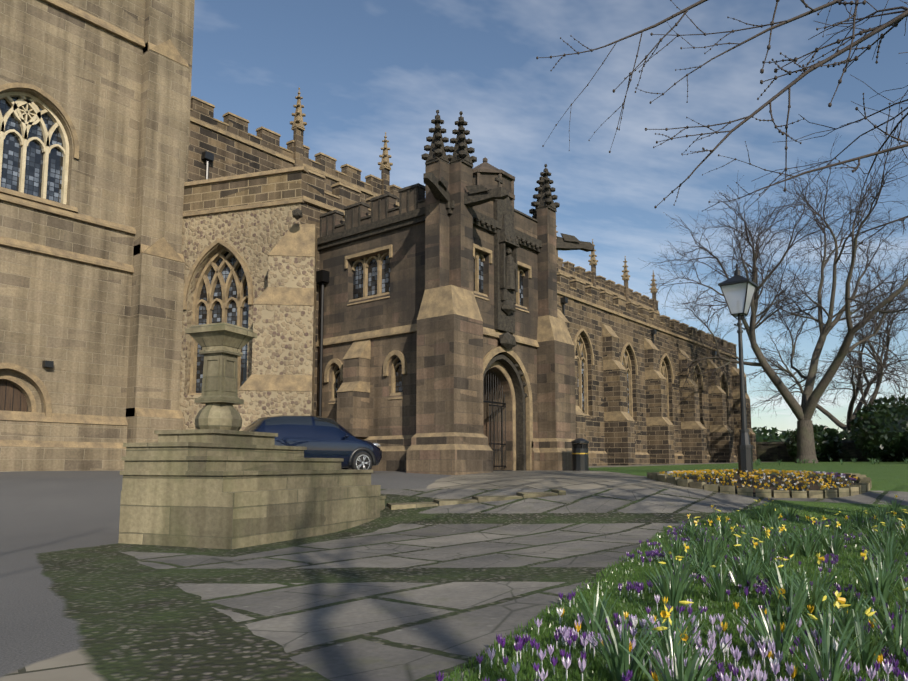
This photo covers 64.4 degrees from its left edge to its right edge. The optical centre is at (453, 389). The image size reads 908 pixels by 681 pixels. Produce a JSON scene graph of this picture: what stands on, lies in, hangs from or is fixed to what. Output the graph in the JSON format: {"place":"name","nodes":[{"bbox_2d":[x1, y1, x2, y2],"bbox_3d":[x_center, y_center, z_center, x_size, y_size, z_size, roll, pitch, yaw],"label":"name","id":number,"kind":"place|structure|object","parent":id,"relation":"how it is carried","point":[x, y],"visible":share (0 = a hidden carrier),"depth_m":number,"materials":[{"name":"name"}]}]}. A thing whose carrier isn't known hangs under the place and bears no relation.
{"place":"outdoors","nodes":[
{"label":"outdoors","id":0,"kind":"place"},
{"bbox_2d":[0,0,144,416],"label":"tower","id":1,"kind":"structure","parent":0,"point":[70,318],"depth_m":24.19,"materials":[{"name":"beige stone"}]},
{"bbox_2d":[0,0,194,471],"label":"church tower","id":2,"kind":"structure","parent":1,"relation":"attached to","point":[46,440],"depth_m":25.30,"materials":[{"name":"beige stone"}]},
{"bbox_2d":[0,461,907,680],"bbox_3d":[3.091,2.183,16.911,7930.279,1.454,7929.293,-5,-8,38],"label":"ground","id":3,"kind":"structure","parent":0,"point":[419,594],"depth_m":7.50,"materials":[{"name":"grey stone"}]},
{"bbox_2d":[179,171,301,429],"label":"church wall","id":4,"kind":"structure","parent":3,"relation":"on","point":[252,237],"depth_m":26.09,"materials":[{"name":"beige stone"}]},
{"bbox_2d":[196,252,248,392],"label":"arched window","id":5,"kind":"structure","parent":4,"relation":"in","point":[231,312],"depth_m":26.56,"materials":[{"name":"grey glass"}]},
{"bbox_2d":[183,166,317,430],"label":"aisle trim","id":6,"kind":"structure","parent":4,"relation":"attached to","point":[280,380],"depth_m":24.51,"materials":[{"name":"beige stone"}]},
{"bbox_2d":[118,429,385,548],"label":"stone steps","id":7,"kind":"structure","parent":3,"relation":"on","point":[216,488],"depth_m":10.51,"materials":[{"name":"beige stone"}]},
{"bbox_2d":[185,322,256,430],"bbox_3d":[-3.824,-0.168,11.790,0.990,1.720,0.990,-5,-8,38],"label":"stone pedestal","id":8,"kind":"object","parent":7,"relation":"on","point":[222,344],"visible":0.98,"depth_m":11.60,"materials":[{"name":"beige stone"}]},
{"bbox_2d":[242,409,381,469],"bbox_3d":[-4.073,1.469,20.417,3.958,1.872,2.053,4,-7,-31],"label":"hatchback car","id":9,"kind":"object","parent":3,"relation":"on","point":[321,437],"visible":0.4,"depth_m":19.79,"materials":[{"name":"blue paint"}]},
{"bbox_2d":[187,88,658,312],"bbox_3d":[0.209,-2.994,50.428,9.391,19.859,50.390,-5,-8,38],"label":"nave clerestory","id":10,"kind":"object","parent":3,"relation":"on","point":[229,145],"visible":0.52,"depth_m":33.51,"materials":[{"name":"stone"}]},
{"bbox_2d":[316,222,537,470],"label":"wall","id":11,"kind":"structure","parent":3,"relation":"on","point":[401,305],"depth_m":23.96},
{"bbox_2d":[336,254,522,397],"bbox_3d":[-0.862,-1.988,25.516,5.180,4.950,4.270,-5,-8,38],"label":"porch window glass","id":12,"kind":"object","parent":11,"relation":"in","point":[358,281],"visible":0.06,"depth_m":24.44,"materials":[{"name":"grey glass"}]},
{"bbox_2d":[316,110,593,474],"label":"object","id":13,"kind":"object","parent":3,"relation":"on","point":[449,204],"visible":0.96,"depth_m":23.39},
{"bbox_2d":[386,489,565,509],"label":"stone step","id":14,"kind":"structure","parent":3,"relation":"on","point":[474,499],"depth_m":14.93,"materials":[{"name":"stone"}]},
{"bbox_2d":[473,157,514,207],"bbox_3d":[1.442,-2.865,32.523,2.587,15.860,2.587,-5,-8,38],"label":"stair turret","id":15,"kind":"object","parent":3,"relation":"on","point":[485,173],"visible":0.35,"depth_m":32.09,"materials":[{"name":"stone"}]},
{"bbox_2d":[300,194,736,455],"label":"buttresses","id":16,"kind":"structure","parent":3,"relation":"on","point":[590,320],"depth_m":46.24,"materials":[{"name":"stone"}]},
{"bbox_2d":[575,341,664,412],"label":"arched windows","id":17,"kind":"structure","parent":16,"relation":"in","point":[582,364],"depth_m":41.76,"materials":[{"name":"grey glass"}]},
{"bbox_2d":[301,170,756,465],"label":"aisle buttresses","id":18,"kind":"structure","parent":3,"relation":"on","point":[619,422],"depth_m":46.55,"materials":[{"name":"brown stone"}]},
{"bbox_2d":[571,438,589,470],"bbox_3d":[4.241,2.185,24.227,0.600,1.080,0.600,-5,-8,38],"label":"litter bin","id":19,"kind":"object","parent":3,"relation":"on","point":[580,453],"visible":1,"depth_m":24.01,"materials":[{"name":"black metal"}]},
{"bbox_2d":[436,458,907,680],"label":"spring flowers","id":20,"kind":"object","parent":3,"relation":"on","point":[668,656],"visible":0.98,"depth_m":4.91,"materials":[{"name":"green plant"}]},
{"bbox_2d":[718,264,757,474],"bbox_3d":[7.278,-0.389,18.225,0.761,5.744,0.828,-5,-8,38],"label":"lamp post","id":21,"kind":"object","parent":3,"relation":"on","point":[738,290],"visible":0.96,"depth_m":18.17,"materials":[{"name":"black metal"}]},
{"bbox_2d":[647,470,871,497],"bbox_3d":[7.443,2.382,17.917,5.100,0.728,5.100,-5,-8,38],"label":"flower bed","id":22,"kind":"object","parent":3,"relation":"on","point":[864,485],"depth_m":15.82,"materials":[{"name":"stone"}]},
{"bbox_2d":[641,129,907,462],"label":"bare tree","id":23,"kind":"object","parent":3,"relation":"on","point":[804,412],"visible":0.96,"depth_m":49.07,"materials":[{"name":"brown plant"}]},
{"bbox_2d":[756,440,883,461],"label":"churchyard boundary wall","id":24,"kind":"structure","parent":3,"relation":"on","point":[770,451],"depth_m":60.69,"materials":[{"name":"stone"}]},
{"bbox_2d":[744,277,907,439],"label":"tree","id":25,"kind":"object","parent":3,"relation":"on","point":[859,364],"visible":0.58,"depth_m":69.25,"materials":[{"name":"brown plant"}]},
{"bbox_2d":[751,0,907,232],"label":"tree","id":26,"kind":"object","parent":3,"relation":"on","point":[881,15],"visible":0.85,"depth_m":12.03,"materials":[{"name":"brown plant"}]},
{"bbox_2d":[536,0,907,258],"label":"tree branches","id":27,"kind":"object","parent":26,"relation":"attached to","point":[894,22],"visible":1,"depth_m":7.37,"materials":[{"name":"brown plant"}]},
{"bbox_2d":[752,395,907,461],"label":"evergreen shrubs","id":28,"kind":"object","parent":3,"relation":"on","point":[880,429],"visible":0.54,"depth_m":52.91,"materials":[{"name":"green plant"}]},
{"bbox_2d":[191,0,907,438],"label":"sky","id":29,"kind":"structure","parent":0,"point":[363,70],"materials":[{"name":"blue"}]},
{"bbox_2d":[443,506,907,680],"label":"lawn grass","id":30,"kind":"structure","parent":0,"point":[594,666],"depth_m":5.44,"materials":[{"name":"green plant"}]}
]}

